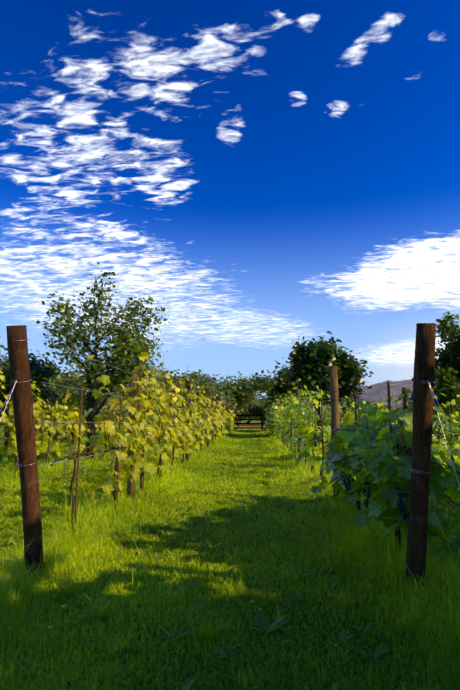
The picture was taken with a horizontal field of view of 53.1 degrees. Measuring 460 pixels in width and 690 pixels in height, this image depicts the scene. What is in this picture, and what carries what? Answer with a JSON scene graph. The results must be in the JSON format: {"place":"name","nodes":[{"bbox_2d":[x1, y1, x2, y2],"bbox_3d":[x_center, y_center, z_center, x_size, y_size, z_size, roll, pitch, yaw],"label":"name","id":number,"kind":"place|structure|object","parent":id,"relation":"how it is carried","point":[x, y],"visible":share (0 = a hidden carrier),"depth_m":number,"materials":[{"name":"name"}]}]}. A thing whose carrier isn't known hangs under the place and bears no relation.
{"place":"outdoors","nodes":[
{"label":"outdoors","id":0,"kind":"place"},
{"bbox_2d":[35,403,39,447],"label":"vine row posts","id":1,"kind":"object","parent":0,"point":[36,430],"visible":0.06,"depth_m":15.23,"materials":[{"name":"brown wood"}]},
{"bbox_2d":[4,384,170,438],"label":"trellis wires","id":2,"kind":"object","parent":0,"point":[58,418],"visible":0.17,"depth_m":10.05,"materials":[{"name":"grey metal"}]},
{"bbox_2d":[4,483,365,659],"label":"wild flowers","id":3,"kind":"object","parent":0,"point":[152,658],"visible":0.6,"depth_m":2.64,"materials":[{"name":"plant"}]},
{"bbox_2d":[0,417,459,689],"bbox_3d":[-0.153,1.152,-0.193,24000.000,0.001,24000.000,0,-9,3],"label":"ground","id":4,"kind":"structure","parent":0,"point":[246,605],"depth_m":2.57,"materials":[{"name":"green plant"}]},
{"bbox_2d":[6,325,43,575],"bbox_3d":[-1.460,0.807,3.296,0.137,1.880,0.513,-2,-9,15],"label":"end post","id":5,"kind":"object","parent":4,"relation":"on","point":[19,365],"visible":0.9,"depth_m":3.25,"materials":[{"name":"brown wood"}]},
{"bbox_2d":[0,339,35,465],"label":"end post wires","id":6,"kind":"object","parent":5,"relation":"attached to","point":[9,398],"visible":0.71,"depth_m":3.19,"materials":[{"name":"silver metal"}]},
{"bbox_2d":[0,336,64,457],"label":"tree","id":7,"kind":"object","parent":4,"relation":"on","point":[38,369],"depth_m":12.69,"materials":[{"name":"green plant"}]},
{"bbox_2d":[1,366,108,437],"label":"tree","id":8,"kind":"object","parent":4,"relation":"on","point":[63,395],"depth_m":18.51,"materials":[{"name":"green plant"}]},
{"bbox_2d":[0,399,123,444],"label":"vine row","id":9,"kind":"object","parent":4,"relation":"on","point":[39,426],"depth_m":16.05,"materials":[{"name":"green plant"}]},
{"bbox_2d":[37,366,114,441],"bbox_3d":[-7.949,2.674,20.879,6.337,3.558,7.370,0,-9,3],"label":"tree","id":10,"kind":"object","parent":4,"relation":"on","point":[76,381],"depth_m":19.67,"materials":[{"name":"green plant"}]},
{"bbox_2d":[0,374,175,475],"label":"vine canes","id":11,"kind":"object","parent":4,"relation":"on","point":[59,423],"visible":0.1,"depth_m":10.17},
{"bbox_2d":[0,370,180,473],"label":"vine row","id":12,"kind":"object","parent":4,"relation":"on","point":[72,416],"depth_m":10.26,"materials":[{"name":"green plant"}]},
{"bbox_2d":[6,421,173,441],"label":"grape clusters","id":13,"kind":"object","parent":12,"relation":"attached to","point":[72,433],"visible":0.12,"depth_m":10.53,"materials":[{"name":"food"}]},
{"bbox_2d":[33,262,176,458],"bbox_3d":[-3.381,0.462,12.397,3.822,5.472,3.994,0,-9,3],"label":"tall tree","id":14,"kind":"object","parent":4,"relation":"on","point":[132,356],"depth_m":11.91,"materials":[{"name":"green plant"}]},
{"bbox_2d":[64,370,175,421],"bbox_3d":[-6.198,3.100,24.602,5.224,3.841,7.437,-7,-11,37],"label":"tree","id":15,"kind":"object","parent":4,"relation":"on","point":[167,371],"depth_m":24.49,"materials":[{"name":"green plant"}]},
{"bbox_2d":[93,398,165,424],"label":"wooden posts","id":16,"kind":"object","parent":4,"relation":"on","point":[95,406],"visible":0.06,"depth_m":12.68,"materials":[{"name":"brown wood"}]},
{"bbox_2d":[50,344,238,534],"bbox_3d":[-0.679,2.807,18.552,1.545,2.465,29.900,0,-9,3],"label":"vine row","id":17,"kind":"object","parent":4,"relation":"on","point":[127,439],"depth_m":6.78,"materials":[{"name":"green plant"}]},
{"bbox_2d":[61,420,229,482],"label":"grape clusters","id":18,"kind":"object","parent":17,"relation":"attached to","point":[112,460],"visible":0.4,"depth_m":5.35,"materials":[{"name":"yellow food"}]},
{"bbox_2d":[55,344,236,522],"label":"grapevine stems","id":19,"kind":"object","parent":4,"relation":"on","point":[105,445],"visible":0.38,"depth_m":5.91,"materials":[{"name":"plant"}]},
{"bbox_2d":[127,365,230,499],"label":"wooden posts","id":20,"kind":"object","parent":4,"relation":"on","point":[131,486],"visible":0.29,"depth_m":6.38,"materials":[{"name":"brown wood"}]},
{"bbox_2d":[38,340,211,466],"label":"trellis wires","id":21,"kind":"object","parent":20,"relation":"attached to","point":[96,422],"visible":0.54,"depth_m":4.41,"materials":[{"name":"grey metal"}]},
{"bbox_2d":[141,366,229,417],"bbox_3d":[-3.643,3.348,27.605,5.582,4.332,5.331,-7,-11,37],"label":"tree","id":22,"kind":"object","parent":4,"relation":"on","point":[195,387],"depth_m":27.11,"materials":[{"name":"green plant"}]},
{"bbox_2d":[5,509,375,668],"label":"wild flower stems","id":23,"kind":"object","parent":4,"relation":"on","point":[252,603],"visible":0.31,"depth_m":2.74,"materials":[{"name":"green plant"}]},
{"bbox_2d":[177,369,230,416],"bbox_3d":[-2.396,3.690,29.999,5.134,4.347,5.785,0,-9,3],"label":"tree","id":24,"kind":"object","parent":4,"relation":"on","point":[220,397],"depth_m":29.66,"materials":[{"name":"green plant"}]},
{"bbox_2d":[187,373,240,412],"bbox_3d":[-2.623,4.251,33.658,6.973,4.326,6.639,0,-9,3],"label":"tree","id":25,"kind":"object","parent":4,"relation":"on","point":[232,399],"depth_m":32.34,"materials":[{"name":"green plant"}]},
{"bbox_2d":[115,413,321,429],"bbox_3d":[-3.401,6.314,37.666,69.720,1.400,0.145,0,-9,3],"label":"fence","id":26,"kind":"object","parent":4,"relation":"on","point":[261,423],"visible":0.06,"depth_m":37.32,"materials":[{"name":"brown wood"}]},
{"bbox_2d":[0,476,459,689],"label":"ground weeds","id":27,"kind":"object","parent":4,"relation":"on","point":[261,621],"visible":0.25,"depth_m":2.67,"materials":[{"name":"green plant"}]},
{"bbox_2d":[230,357,305,431],"bbox_3d":[3.956,3.713,34.333,7.645,5.602,6.323,0,-9,3],"label":"tree","id":28,"kind":"object","parent":4,"relation":"on","point":[274,385],"depth_m":33.26,"materials":[{"name":"green plant"}]},
{"bbox_2d":[257,400,314,422],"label":"leaves","id":29,"kind":"object","parent":4,"relation":"on","point":[264,405],"visible":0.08,"depth_m":54.52,"materials":[{"name":"green plant"}]},
{"bbox_2d":[269,366,341,501],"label":"wooden posts","id":30,"kind":"object","parent":4,"relation":"on","point":[334,396],"visible":0.31,"depth_m":6.36,"materials":[{"name":"brown wood"}]},
{"bbox_2d":[277,331,373,432],"bbox_3d":[5.152,2.255,25.642,4.908,5.872,4.550,6,-11,-36],"label":"tree","id":31,"kind":"object","parent":4,"relation":"on","point":[316,365],"depth_m":24.91,"materials":[{"name":"green plant"}]},
{"bbox_2d":[309,388,406,426],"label":"wooden posts","id":32,"kind":"object","parent":4,"relation":"on","point":[404,405],"visible":0.1,"depth_m":11.88,"materials":[{"name":"brown wood"}]},
{"bbox_2d":[322,399,395,419],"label":"leaves","id":33,"kind":"object","parent":4,"relation":"on","point":[367,402],"depth_m":36.23,"materials":[{"name":"green plant"}]},
{"bbox_2d":[263,375,459,546],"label":"grapevine stems","id":34,"kind":"object","parent":4,"relation":"on","point":[389,408],"visible":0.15,"depth_m":4.25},
{"bbox_2d":[325,453,409,520],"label":"grape clusters","id":35,"kind":"object","parent":34,"relation":"attached to","point":[401,502],"visible":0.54,"depth_m":3.67,"materials":[{"name":"blue"}]},
{"bbox_2d":[263,377,459,553],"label":"vine row","id":36,"kind":"object","parent":4,"relation":"on","point":[385,470],"depth_m":3.68,"materials":[{"name":"green plant"}]},
{"bbox_2d":[271,421,411,487],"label":"grapes","id":37,"kind":"object","parent":36,"relation":"attached to","point":[318,441],"visible":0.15,"depth_m":8.17,"materials":[{"name":"food"}]},
{"bbox_2d":[311,389,459,462],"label":"vine row","id":38,"kind":"object","parent":4,"relation":"on","point":[454,424],"depth_m":9.58,"materials":[{"name":"green plant"}]},
{"bbox_2d":[314,422,457,444],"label":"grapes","id":39,"kind":"object","parent":38,"relation":"attached to","point":[439,433],"visible":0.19,"depth_m":9.29,"materials":[{"name":"food"}]},
{"bbox_2d":[314,390,458,445],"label":"vine canes","id":40,"kind":"object","parent":4,"relation":"on","point":[392,408],"visible":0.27,"depth_m":12.05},
{"bbox_2d":[343,403,459,443],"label":"vine row","id":41,"kind":"object","parent":4,"relation":"on","point":[444,414],"depth_m":16.22,"materials":[{"name":"green plant"}]},
{"bbox_2d":[405,323,435,592],"bbox_3d":[1.243,0.781,3.003,0.129,1.834,0.458,2,-9,-10],"label":"end post","id":42,"kind":"object","parent":4,"relation":"on","point":[424,363],"visible":0.9,"depth_m":2.96,"materials":[{"name":"brown wood"}]},
{"bbox_2d":[396,392,457,433],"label":"leaves","id":43,"kind":"object","parent":4,"relation":"on","point":[408,400],"depth_m":20.13,"materials":[{"name":"green plant"}]},
{"bbox_2d":[409,380,459,487],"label":"end post wires","id":44,"kind":"object","parent":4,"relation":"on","point":[442,429],"visible":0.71,"depth_m":2.79,"materials":[{"name":"silver metal"}]},
{"bbox_2d":[410,311,459,427],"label":"tree","id":45,"kind":"object","parent":4,"relation":"on","point":[446,361],"depth_m":11.04,"materials":[{"name":"green plant"}]},
{"bbox_2d":[0,0,459,398],"label":"sky","id":46,"kind":"structure","parent":0,"point":[271,172],"materials":[{"name":"blue"}]},
{"bbox_2d":[233,424,304,426],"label":"dirt path","id":47,"kind":"structure","parent":0,"point":[243,425],"depth_m":57.55,"materials":[{"name":"brown soil"}]},
{"bbox_2d":[214,371,261,426],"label":"tree","id":48,"kind":"object","parent":47,"relation":"on","point":[237,394],"depth_m":49.55,"materials":[{"name":"green plant"}]},
{"bbox_2d":[233,407,257,422],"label":"tree","id":49,"kind":"object","parent":47,"relation":"on","point":[241,417],"depth_m":72.34,"materials":[{"name":"green plant"}]},
{"bbox_2d":[242,395,289,421],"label":"tree","id":50,"kind":"object","parent":47,"relation":"on","point":[254,410],"depth_m":57.82,"materials":[{"name":"green plant"}]},
{"bbox_2d":[303,380,412,412],"bbox_3d":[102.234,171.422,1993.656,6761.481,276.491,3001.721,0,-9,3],"label":"hills","id":51,"kind":"structure","parent":0,"point":[379,393],"depth_m":2521.74,"materials":[{"name":"brown soil"}]},
{"bbox_2d":[313,382,411,440],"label":"trellis wires","id":52,"kind":"object","parent":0,"point":[369,392],"visible":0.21,"depth_m":4.56,"materials":[{"name":"grey metal"}]},
{"bbox_2d":[325,386,459,419],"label":"vine row wires","id":53,"kind":"object","parent":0,"point":[412,406],"visible":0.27,"depth_m":9.94,"materials":[{"name":"grey metal"}]}
]}

